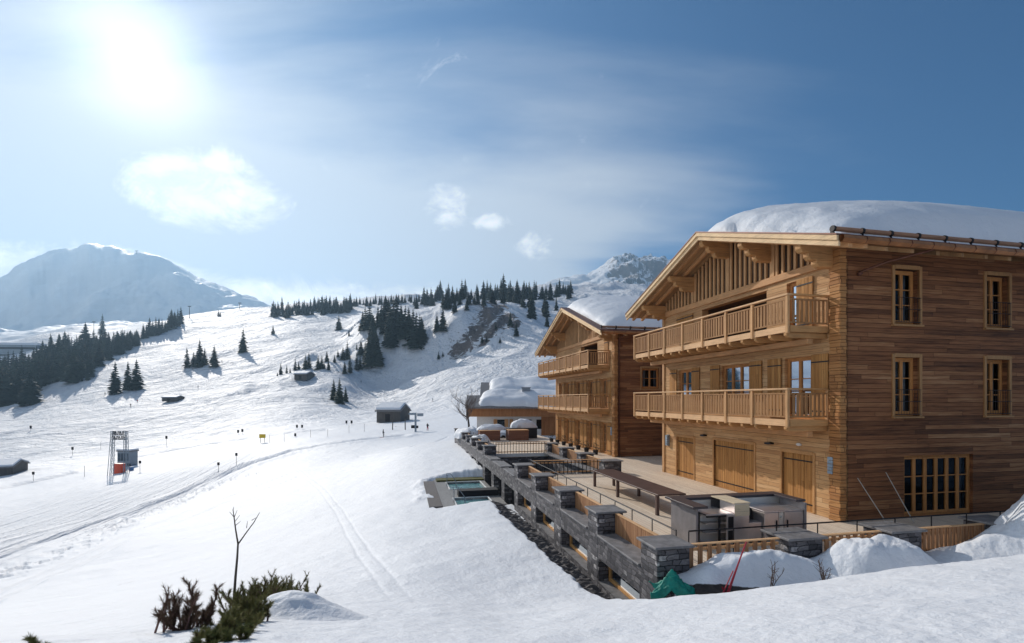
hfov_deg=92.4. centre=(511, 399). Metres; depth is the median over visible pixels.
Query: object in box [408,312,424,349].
spruce tree
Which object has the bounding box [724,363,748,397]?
window
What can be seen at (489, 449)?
stone pillar
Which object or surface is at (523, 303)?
spruce tree
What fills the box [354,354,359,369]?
spruce tree
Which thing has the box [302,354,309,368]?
spruce tree
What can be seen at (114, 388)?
spruce tree
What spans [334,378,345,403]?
spruce tree
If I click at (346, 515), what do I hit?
snowy ground
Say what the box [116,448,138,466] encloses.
lift cabin
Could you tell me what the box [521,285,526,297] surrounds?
spruce tree
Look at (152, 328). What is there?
spruce tree
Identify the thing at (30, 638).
dwarf pine
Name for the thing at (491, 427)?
snow heap
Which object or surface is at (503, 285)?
spruce tree
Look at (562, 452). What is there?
stone pillar
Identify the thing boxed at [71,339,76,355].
spruce tree
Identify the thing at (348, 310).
spruce tree
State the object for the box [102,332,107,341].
spruce tree
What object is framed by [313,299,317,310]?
spruce tree
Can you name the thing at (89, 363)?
spruce tree
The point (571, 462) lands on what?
slat fence
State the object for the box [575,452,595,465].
stone pillar
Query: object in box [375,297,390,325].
spruce tree
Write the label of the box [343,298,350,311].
spruce tree
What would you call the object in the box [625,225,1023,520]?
timber chalet
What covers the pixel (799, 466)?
door
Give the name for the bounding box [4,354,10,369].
spruce tree
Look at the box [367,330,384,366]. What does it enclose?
spruce tree
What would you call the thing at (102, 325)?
spruce tree
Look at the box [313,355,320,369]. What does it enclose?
spruce tree
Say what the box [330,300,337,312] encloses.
spruce tree
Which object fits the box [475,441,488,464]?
stone pillar
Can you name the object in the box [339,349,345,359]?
spruce tree
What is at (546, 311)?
spruce tree
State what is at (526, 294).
spruce tree
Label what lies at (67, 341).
spruce tree
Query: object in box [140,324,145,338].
spruce tree
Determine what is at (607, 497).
metal handrail
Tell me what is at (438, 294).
spruce tree
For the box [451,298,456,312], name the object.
spruce tree
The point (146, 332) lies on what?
spruce tree
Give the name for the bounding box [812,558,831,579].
bare twigs
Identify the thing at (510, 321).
spruce tree
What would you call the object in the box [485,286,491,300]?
spruce tree
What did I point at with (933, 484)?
window
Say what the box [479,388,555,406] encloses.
roof snow
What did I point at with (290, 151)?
sky
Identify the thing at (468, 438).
stone pillar
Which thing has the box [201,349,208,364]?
spruce tree
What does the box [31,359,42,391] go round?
spruce tree
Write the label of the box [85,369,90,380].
spruce tree
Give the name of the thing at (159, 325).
spruce tree
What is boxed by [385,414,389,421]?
door
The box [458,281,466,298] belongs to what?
spruce tree
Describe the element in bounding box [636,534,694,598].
stone pillar
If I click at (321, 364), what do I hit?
spruce tree
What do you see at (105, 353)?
spruce tree
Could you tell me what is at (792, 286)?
window
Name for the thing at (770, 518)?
cabinet door
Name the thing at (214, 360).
spruce tree
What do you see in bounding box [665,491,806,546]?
outdoor kitchen
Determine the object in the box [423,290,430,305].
spruce tree
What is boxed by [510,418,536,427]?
snow heap
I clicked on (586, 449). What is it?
potted shrub
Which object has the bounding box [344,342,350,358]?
spruce tree
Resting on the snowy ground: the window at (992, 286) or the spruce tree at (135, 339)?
the spruce tree at (135, 339)
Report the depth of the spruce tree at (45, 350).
407.05 m
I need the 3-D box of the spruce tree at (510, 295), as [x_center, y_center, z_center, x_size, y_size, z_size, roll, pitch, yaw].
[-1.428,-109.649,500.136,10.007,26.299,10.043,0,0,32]
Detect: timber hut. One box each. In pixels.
[0,460,29,475]
[160,396,184,400]
[293,372,314,379]
[375,404,410,422]
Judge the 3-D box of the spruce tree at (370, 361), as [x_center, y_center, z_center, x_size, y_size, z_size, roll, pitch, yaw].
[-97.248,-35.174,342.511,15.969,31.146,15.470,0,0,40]
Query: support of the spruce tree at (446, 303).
on the snowy ground
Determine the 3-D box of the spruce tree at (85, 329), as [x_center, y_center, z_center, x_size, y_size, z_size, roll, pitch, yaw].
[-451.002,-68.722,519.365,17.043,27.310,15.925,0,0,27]
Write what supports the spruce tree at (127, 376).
on the snowy ground
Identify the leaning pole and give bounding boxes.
[857,478,885,520]
[885,472,914,522]
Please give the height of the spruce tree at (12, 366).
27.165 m
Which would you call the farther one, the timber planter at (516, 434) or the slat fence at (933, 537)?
the timber planter at (516, 434)
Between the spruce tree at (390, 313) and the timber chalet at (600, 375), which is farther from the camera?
the spruce tree at (390, 313)
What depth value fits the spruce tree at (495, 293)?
579.64 m
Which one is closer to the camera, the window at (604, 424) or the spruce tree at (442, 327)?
the window at (604, 424)
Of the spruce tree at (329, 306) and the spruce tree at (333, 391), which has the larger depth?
the spruce tree at (329, 306)
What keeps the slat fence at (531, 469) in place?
on the retaining wall at (619, 567)
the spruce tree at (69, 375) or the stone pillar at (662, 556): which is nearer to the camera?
the stone pillar at (662, 556)
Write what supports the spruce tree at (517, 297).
on the snowy ground
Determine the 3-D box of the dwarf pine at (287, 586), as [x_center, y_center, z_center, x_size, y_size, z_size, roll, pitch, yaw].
[-4.820,3.967,9.986,1.143,0.793,0.991,0,0,0]
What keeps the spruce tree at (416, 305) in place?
on the snowy ground
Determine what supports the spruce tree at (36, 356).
on the snowy ground
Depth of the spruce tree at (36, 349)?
405.24 m
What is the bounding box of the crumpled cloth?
[649,569,694,598]
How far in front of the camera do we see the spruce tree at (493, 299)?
390.70 m
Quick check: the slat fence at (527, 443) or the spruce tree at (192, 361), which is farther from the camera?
the spruce tree at (192, 361)
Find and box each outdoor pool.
[446,473,485,489]
[452,487,491,504]
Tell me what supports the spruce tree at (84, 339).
on the snowy ground
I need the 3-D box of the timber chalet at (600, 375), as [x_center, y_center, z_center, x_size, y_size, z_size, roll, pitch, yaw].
[10.902,-1.595,40.709,14.480,11.500,16.375,0,0,-12]
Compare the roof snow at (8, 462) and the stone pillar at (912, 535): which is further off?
the roof snow at (8, 462)
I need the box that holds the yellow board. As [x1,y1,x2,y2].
[259,434,265,442]
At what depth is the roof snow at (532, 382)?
65.26 m
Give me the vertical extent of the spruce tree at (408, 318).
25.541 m
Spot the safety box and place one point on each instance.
(118, 467)
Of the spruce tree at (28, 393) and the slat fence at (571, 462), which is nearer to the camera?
the slat fence at (571, 462)
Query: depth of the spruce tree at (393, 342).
351.40 m
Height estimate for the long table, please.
0.710 m
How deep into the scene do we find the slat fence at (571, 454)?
31.22 m
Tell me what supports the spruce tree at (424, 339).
on the snowy ground
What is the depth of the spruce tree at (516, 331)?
324.04 m
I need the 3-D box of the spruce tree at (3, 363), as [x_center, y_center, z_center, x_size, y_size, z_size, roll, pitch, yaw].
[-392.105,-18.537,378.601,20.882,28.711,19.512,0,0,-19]
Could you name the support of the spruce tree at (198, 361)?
on the snowy ground
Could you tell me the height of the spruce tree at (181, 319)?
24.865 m
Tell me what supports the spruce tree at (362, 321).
on the snowy ground
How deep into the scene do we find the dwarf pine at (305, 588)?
10.71 m
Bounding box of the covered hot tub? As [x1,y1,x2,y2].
[505,427,536,437]
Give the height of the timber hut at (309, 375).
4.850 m
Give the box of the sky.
[0,0,1023,305]
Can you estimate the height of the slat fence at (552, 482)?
0.610 m
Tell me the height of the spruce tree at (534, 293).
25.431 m
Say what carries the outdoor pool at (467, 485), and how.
in the pool paving
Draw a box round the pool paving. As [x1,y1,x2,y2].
[433,480,506,506]
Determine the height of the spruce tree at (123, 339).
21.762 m
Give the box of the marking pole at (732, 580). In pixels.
[722,542,746,592]
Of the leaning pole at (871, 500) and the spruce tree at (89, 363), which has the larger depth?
the spruce tree at (89, 363)
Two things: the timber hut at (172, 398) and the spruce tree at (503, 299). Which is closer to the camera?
the timber hut at (172, 398)
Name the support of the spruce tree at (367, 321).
on the snowy ground
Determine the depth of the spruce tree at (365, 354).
342.88 m
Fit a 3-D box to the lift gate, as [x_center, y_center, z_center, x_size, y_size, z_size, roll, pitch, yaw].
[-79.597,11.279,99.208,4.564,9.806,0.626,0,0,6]
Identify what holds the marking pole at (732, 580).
on the snowy ground
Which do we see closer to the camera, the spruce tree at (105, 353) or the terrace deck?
the terrace deck
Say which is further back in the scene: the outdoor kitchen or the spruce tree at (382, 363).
the spruce tree at (382, 363)
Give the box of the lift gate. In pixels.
[107,431,129,475]
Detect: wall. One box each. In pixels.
[455,438,925,599]
[457,487,497,496]
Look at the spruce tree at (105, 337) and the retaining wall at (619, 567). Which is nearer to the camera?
the retaining wall at (619, 567)
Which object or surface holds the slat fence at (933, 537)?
on the retaining wall at (619, 567)
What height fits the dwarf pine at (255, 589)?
0.788 m
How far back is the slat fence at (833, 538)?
11.80 m
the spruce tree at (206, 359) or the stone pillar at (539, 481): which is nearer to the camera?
the stone pillar at (539, 481)
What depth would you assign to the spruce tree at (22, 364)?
372.40 m
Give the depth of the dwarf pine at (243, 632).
4.68 m
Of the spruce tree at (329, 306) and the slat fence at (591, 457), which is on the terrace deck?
the slat fence at (591, 457)
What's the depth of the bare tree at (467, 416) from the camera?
51.95 m
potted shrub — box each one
[583,441,589,451]
[591,442,598,454]
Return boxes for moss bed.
[436,477,483,481]
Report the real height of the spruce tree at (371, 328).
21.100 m
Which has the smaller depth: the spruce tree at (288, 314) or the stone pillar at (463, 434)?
the stone pillar at (463, 434)
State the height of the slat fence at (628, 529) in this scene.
0.610 m
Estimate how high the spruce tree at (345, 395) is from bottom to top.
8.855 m
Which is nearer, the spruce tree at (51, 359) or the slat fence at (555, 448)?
the slat fence at (555, 448)
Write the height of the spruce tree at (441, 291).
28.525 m
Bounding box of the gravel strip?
[492,501,610,598]
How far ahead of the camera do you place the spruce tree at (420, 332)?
348.58 m
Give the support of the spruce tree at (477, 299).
on the snowy ground
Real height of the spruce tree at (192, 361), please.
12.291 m
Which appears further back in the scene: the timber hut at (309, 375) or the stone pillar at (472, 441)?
the timber hut at (309, 375)
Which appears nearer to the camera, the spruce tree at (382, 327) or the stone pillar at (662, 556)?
the stone pillar at (662, 556)
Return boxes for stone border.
[423,481,442,507]
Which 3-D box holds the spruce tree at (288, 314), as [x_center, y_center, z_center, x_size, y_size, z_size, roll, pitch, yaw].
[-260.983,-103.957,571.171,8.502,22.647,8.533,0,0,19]
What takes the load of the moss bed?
on the pool paving
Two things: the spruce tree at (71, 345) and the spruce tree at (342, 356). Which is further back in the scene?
the spruce tree at (71, 345)
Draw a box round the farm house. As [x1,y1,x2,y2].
[465,382,555,435]
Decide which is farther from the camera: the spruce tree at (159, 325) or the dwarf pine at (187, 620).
the spruce tree at (159, 325)
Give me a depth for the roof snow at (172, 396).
259.28 m
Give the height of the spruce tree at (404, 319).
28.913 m
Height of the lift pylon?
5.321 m
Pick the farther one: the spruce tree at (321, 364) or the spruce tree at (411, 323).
the spruce tree at (411, 323)
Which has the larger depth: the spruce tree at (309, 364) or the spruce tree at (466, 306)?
the spruce tree at (466, 306)
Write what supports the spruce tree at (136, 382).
on the snowy ground
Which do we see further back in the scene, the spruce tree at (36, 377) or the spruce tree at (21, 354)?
the spruce tree at (21, 354)
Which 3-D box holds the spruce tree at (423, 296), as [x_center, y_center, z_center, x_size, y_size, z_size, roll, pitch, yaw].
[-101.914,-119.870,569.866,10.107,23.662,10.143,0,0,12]
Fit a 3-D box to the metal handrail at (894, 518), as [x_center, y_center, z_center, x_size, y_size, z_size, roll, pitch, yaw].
[13.861,3.447,13.482,20.028,0.816,0.038,0,0,-12]
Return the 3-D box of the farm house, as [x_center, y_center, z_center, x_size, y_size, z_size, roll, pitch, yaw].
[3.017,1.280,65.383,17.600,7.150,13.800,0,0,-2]
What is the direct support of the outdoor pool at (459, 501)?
in the pool paving
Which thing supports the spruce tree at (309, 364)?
on the snowy ground
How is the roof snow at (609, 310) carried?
on the timber chalet at (600, 375)
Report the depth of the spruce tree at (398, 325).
354.72 m
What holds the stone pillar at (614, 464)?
attached to the retaining wall at (619, 567)
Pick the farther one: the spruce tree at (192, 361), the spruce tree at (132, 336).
the spruce tree at (132, 336)
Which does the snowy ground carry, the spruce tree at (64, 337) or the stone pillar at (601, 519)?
the spruce tree at (64, 337)
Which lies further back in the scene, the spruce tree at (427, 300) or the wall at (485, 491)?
the spruce tree at (427, 300)
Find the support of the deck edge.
attached to the terrace deck
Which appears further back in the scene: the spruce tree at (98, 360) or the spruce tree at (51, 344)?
the spruce tree at (51, 344)
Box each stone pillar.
[460,432,470,447]
[465,434,475,452]
[469,437,481,457]
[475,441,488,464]
[482,444,496,480]
[512,462,534,512]
[529,472,555,528]
[545,442,559,452]
[552,485,584,551]
[558,447,575,458]
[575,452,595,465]
[585,504,626,586]
[598,459,622,471]
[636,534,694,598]
[760,527,827,557]
[858,521,927,548]
[958,514,998,529]
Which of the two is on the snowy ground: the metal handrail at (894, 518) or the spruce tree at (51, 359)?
the spruce tree at (51, 359)
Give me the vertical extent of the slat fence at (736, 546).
0.680 m
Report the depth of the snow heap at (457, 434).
48.70 m
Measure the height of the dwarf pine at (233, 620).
0.370 m
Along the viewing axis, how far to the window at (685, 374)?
24.12 m
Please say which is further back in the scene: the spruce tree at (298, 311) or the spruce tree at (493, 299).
the spruce tree at (298, 311)
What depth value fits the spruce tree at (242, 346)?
389.79 m
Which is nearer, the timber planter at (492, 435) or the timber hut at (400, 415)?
the timber planter at (492, 435)
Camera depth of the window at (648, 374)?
33.49 m
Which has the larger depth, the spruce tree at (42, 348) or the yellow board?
the spruce tree at (42, 348)
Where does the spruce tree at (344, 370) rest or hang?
on the snowy ground
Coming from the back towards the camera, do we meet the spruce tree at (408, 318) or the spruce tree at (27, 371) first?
the spruce tree at (408, 318)
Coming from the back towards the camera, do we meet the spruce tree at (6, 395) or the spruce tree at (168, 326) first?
the spruce tree at (168, 326)
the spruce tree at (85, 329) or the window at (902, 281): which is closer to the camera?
the window at (902, 281)
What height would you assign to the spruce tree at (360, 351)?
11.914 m
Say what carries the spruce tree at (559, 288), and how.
on the snowy ground
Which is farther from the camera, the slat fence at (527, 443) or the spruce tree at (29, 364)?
the spruce tree at (29, 364)
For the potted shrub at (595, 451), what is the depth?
34.05 m
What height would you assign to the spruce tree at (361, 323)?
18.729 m
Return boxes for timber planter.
[478,430,500,440]
[506,429,528,440]
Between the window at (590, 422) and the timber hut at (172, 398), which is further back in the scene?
the timber hut at (172, 398)
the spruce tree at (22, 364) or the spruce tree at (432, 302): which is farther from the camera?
the spruce tree at (432, 302)
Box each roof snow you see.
[0,458,28,466]
[162,395,183,396]
[294,371,314,373]
[376,402,410,409]
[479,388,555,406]
[489,376,555,389]
[567,295,661,329]
[708,200,1023,248]
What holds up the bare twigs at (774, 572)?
on the snowy ground
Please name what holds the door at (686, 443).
in the timber chalet at (820, 373)
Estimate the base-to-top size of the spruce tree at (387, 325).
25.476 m
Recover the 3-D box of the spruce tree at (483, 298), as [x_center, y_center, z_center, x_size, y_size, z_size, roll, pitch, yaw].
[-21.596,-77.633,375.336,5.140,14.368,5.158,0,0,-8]
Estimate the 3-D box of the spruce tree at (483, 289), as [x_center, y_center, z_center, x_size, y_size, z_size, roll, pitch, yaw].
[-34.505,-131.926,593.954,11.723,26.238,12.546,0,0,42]
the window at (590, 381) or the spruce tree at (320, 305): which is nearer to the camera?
the window at (590, 381)
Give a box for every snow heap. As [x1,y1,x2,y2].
[265,590,368,620]
[454,426,477,438]
[469,434,490,443]
[477,424,505,429]
[500,430,505,436]
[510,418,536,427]
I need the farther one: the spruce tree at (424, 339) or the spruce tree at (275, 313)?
the spruce tree at (275, 313)
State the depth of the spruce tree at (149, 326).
532.98 m
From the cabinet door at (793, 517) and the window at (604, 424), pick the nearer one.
the cabinet door at (793, 517)
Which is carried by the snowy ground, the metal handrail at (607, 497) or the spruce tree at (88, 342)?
the spruce tree at (88, 342)
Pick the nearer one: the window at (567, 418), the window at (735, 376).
the window at (735, 376)
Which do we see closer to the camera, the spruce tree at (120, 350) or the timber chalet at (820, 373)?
the timber chalet at (820, 373)
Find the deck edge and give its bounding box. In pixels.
[496,453,547,456]
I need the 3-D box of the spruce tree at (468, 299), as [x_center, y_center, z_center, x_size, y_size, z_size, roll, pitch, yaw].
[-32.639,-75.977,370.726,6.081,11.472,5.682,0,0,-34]
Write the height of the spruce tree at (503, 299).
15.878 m
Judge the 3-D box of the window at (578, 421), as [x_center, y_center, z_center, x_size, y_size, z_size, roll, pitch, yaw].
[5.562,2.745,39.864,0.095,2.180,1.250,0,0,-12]
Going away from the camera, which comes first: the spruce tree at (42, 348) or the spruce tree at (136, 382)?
the spruce tree at (136, 382)
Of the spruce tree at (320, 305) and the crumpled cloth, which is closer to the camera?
the crumpled cloth
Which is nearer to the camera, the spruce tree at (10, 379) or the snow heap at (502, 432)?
the snow heap at (502, 432)
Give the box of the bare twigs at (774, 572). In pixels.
[767,559,784,586]
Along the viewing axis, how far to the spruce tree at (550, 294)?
537.21 m
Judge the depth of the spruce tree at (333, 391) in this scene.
243.76 m
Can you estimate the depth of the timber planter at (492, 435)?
45.50 m
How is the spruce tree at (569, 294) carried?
on the snowy ground
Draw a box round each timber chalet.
[534,307,661,456]
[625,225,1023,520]
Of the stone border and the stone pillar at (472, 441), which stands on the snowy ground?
the stone border
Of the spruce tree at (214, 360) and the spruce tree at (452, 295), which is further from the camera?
the spruce tree at (452, 295)
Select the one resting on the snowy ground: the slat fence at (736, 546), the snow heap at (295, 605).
the snow heap at (295, 605)
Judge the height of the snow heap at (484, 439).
0.821 m
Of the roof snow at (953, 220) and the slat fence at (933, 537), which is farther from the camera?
the roof snow at (953, 220)
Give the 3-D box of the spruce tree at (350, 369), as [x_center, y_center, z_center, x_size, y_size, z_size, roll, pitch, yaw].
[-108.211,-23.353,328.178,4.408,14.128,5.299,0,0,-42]
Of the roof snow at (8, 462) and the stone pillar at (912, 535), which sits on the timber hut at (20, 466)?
the roof snow at (8, 462)
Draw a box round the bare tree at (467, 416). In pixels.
[450,385,480,426]
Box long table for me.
[592,469,685,515]
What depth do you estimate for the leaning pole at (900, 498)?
15.51 m
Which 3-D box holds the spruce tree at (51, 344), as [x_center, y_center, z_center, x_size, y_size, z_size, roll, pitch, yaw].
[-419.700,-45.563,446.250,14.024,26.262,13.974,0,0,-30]
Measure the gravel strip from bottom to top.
0.576 m
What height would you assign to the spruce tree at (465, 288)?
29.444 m
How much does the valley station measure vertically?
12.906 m
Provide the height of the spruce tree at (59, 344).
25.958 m
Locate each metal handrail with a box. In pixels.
[530,460,676,535]
[688,510,1005,551]
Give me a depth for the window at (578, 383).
40.32 m
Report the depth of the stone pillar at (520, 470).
23.77 m
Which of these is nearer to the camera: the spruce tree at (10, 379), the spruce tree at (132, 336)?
the spruce tree at (10, 379)
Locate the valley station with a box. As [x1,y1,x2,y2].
[0,343,46,354]
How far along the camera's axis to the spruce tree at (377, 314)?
383.11 m
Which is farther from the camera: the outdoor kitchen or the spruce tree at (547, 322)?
the spruce tree at (547, 322)
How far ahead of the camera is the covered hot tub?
48.17 m
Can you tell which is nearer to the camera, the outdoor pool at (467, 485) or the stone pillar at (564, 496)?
the stone pillar at (564, 496)
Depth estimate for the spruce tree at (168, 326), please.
555.92 m
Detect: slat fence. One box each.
[495,441,546,453]
[528,466,540,478]
[532,459,600,473]
[548,477,566,493]
[552,444,560,454]
[567,449,576,460]
[575,491,601,514]
[586,455,599,468]
[615,513,658,548]
[689,537,779,568]
[821,530,881,551]
[919,523,985,550]
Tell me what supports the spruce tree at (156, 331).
on the snowy ground
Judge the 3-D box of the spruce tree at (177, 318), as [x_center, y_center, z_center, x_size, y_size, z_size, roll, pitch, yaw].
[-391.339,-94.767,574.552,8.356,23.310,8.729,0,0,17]
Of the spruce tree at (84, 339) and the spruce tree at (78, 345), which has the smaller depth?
the spruce tree at (78, 345)
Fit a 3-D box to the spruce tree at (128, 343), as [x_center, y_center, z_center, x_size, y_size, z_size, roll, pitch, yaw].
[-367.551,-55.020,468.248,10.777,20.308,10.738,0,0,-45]
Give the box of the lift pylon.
[409,413,422,431]
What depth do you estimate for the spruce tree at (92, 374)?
350.17 m
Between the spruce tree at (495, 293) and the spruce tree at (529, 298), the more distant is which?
the spruce tree at (495, 293)
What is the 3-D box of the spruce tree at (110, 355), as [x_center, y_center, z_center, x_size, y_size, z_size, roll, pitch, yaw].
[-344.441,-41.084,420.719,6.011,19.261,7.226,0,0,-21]
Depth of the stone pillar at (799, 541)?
11.36 m
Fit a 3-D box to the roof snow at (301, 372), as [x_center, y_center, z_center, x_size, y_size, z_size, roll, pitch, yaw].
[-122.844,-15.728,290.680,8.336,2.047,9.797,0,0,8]
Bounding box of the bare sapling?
[231,507,259,593]
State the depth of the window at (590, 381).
37.54 m
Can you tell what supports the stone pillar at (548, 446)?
attached to the retaining wall at (619, 567)
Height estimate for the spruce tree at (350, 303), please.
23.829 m
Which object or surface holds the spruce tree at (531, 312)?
on the snowy ground
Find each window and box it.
[497,420,504,426]
[536,420,540,428]
[567,418,568,442]
[577,381,579,395]
[577,419,579,444]
[589,380,592,406]
[589,421,592,449]
[603,379,607,406]
[603,423,606,452]
[640,366,660,389]
[681,369,690,397]
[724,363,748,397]
[788,356,810,418]
[790,282,795,324]
[891,264,924,326]
[891,353,924,418]
[904,454,968,516]
[983,271,1013,330]
[983,355,1013,417]
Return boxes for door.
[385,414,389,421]
[675,434,694,479]
[712,437,755,492]
[752,509,778,537]
[780,448,814,513]
[784,511,802,527]
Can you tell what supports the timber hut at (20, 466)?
on the snowy ground
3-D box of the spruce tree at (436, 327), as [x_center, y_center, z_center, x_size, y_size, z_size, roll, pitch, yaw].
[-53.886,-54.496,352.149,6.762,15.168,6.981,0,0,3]
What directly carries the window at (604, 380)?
in the timber chalet at (600, 375)
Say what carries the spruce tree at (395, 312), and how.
on the snowy ground
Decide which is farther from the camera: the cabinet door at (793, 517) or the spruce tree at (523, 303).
the spruce tree at (523, 303)
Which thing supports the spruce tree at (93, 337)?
on the snowy ground
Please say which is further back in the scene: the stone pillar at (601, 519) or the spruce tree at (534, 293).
the spruce tree at (534, 293)
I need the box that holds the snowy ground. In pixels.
[0,243,1023,642]
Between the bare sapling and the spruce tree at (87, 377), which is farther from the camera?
the spruce tree at (87, 377)
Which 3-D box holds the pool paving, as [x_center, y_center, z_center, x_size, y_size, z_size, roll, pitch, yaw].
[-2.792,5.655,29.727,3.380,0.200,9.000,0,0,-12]
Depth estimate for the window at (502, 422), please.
60.09 m
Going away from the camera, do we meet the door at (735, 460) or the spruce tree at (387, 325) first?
the door at (735, 460)
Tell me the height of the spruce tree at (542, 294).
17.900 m
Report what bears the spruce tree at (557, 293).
on the snowy ground
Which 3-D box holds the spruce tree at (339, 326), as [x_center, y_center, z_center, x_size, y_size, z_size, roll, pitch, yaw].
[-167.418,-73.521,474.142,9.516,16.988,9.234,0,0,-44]
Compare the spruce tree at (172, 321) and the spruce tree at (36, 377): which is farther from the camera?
the spruce tree at (172, 321)
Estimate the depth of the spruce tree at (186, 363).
363.43 m
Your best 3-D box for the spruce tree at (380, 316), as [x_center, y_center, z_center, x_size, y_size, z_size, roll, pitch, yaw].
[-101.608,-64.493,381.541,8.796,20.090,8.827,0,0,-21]
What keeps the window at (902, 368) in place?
in the timber chalet at (820, 373)
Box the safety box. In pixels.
[114,463,124,473]
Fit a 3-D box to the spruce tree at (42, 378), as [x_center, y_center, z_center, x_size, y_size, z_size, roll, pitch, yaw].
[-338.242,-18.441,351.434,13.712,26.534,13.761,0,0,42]
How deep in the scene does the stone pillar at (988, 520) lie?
13.07 m
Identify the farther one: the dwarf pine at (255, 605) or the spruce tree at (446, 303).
the spruce tree at (446, 303)
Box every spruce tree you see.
[0,358,9,373]
[0,363,17,406]
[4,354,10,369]
[4,370,17,403]
[10,359,21,376]
[15,370,43,405]
[17,345,23,362]
[17,355,27,377]
[19,368,35,395]
[24,356,32,373]
[30,346,39,364]
[31,350,38,367]
[31,357,50,387]
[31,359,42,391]
[38,341,50,357]
[42,345,50,358]
[46,338,56,355]
[47,354,60,381]
[49,346,54,371]
[53,334,65,349]
[60,349,85,382]
[61,331,69,343]
[64,335,69,347]
[67,337,73,352]
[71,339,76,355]
[76,336,85,350]
[78,324,90,343]
[82,333,86,346]
[84,335,90,349]
[84,350,97,372]
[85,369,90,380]
[89,367,95,376]
[90,329,95,344]
[92,341,106,365]
[97,314,106,333]
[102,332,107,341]
[103,341,108,359]
[106,340,113,359]
[106,363,122,394]
[112,334,125,354]
[121,331,126,348]
[122,364,131,389]
[123,332,133,349]
[127,358,145,389]
[130,332,136,346]
[131,332,139,345]
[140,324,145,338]
[145,323,148,337]
[147,318,152,335]
[150,321,154,335]
[151,319,160,335]
[157,319,163,333]
[166,315,171,329]
[167,308,177,328]
[175,313,180,325]
[179,308,184,323]
[182,349,189,367]
[189,353,195,365]
[191,341,205,366]
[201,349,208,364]
[208,346,220,366]
[238,328,248,352]
[273,303,278,317]
[285,302,290,317]
[295,301,301,314]
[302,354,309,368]
[306,354,312,367]
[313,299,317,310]
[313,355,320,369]
[316,297,323,311]
[318,359,323,368]
[320,304,325,314]
[323,299,327,313]
[327,299,332,311]
[329,380,336,399]
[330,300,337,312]
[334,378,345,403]
[335,316,342,329]
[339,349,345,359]
[342,362,348,373]
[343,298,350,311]
[343,387,348,401]
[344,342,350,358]
[345,302,350,312]
[347,356,352,372]
[349,294,352,309]
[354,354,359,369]
[356,342,363,354]
[358,307,367,329]
[358,311,364,331]
[361,302,375,329]
[361,335,370,364]
[362,329,381,367]
[366,317,374,339]
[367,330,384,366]
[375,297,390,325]
[375,308,378,325]
[375,341,383,365]
[376,304,384,326]
[378,314,384,334]
[380,316,390,345]
[382,321,399,347]
[383,297,398,332]
[391,297,399,332]
[392,305,404,339]
[399,305,408,339]
[402,308,411,337]
[402,310,419,345]
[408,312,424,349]
[413,295,418,308]
[415,315,425,344]
[416,316,427,343]
[420,288,425,303]
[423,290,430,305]
[429,293,434,305]
[432,315,439,332]
[436,286,441,300]
[438,281,443,297]
[438,309,447,331]
[442,290,452,308]
[450,286,453,303]
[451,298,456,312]
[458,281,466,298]
[463,279,467,295]
[465,298,469,310]
[466,292,471,304]
[476,288,480,304]
[480,280,486,298]
[481,291,486,305]
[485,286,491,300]
[489,289,496,303]
[494,284,497,299]
[497,273,507,300]
[500,288,505,303]
[505,281,513,301]
[507,312,512,325]
[511,281,521,303]
[513,323,518,335]
[520,294,526,307]
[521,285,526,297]
[524,282,528,298]
[526,294,536,319]
[527,289,535,308]
[532,282,537,299]
[538,286,545,298]
[542,295,550,317]
[545,316,549,326]
[547,284,553,300]
[553,285,561,296]
[558,278,561,293]
[566,286,572,298]
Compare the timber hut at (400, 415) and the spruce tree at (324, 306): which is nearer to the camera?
the timber hut at (400, 415)
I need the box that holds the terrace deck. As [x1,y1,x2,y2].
[489,435,1003,565]
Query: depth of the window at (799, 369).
17.21 m
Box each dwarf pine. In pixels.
[21,632,50,642]
[150,574,224,632]
[185,621,256,642]
[189,604,266,638]
[209,588,274,624]
[212,568,293,610]
[251,571,309,590]
[281,579,321,593]
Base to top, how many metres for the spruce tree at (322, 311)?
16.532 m
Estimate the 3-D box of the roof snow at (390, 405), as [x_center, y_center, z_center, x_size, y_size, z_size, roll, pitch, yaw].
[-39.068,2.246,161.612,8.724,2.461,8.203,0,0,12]
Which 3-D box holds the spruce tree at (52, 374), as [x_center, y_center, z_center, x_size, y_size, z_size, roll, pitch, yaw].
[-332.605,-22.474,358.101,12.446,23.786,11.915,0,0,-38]
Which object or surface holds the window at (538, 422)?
in the farm house
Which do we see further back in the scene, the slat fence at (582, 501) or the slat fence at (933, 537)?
the slat fence at (582, 501)

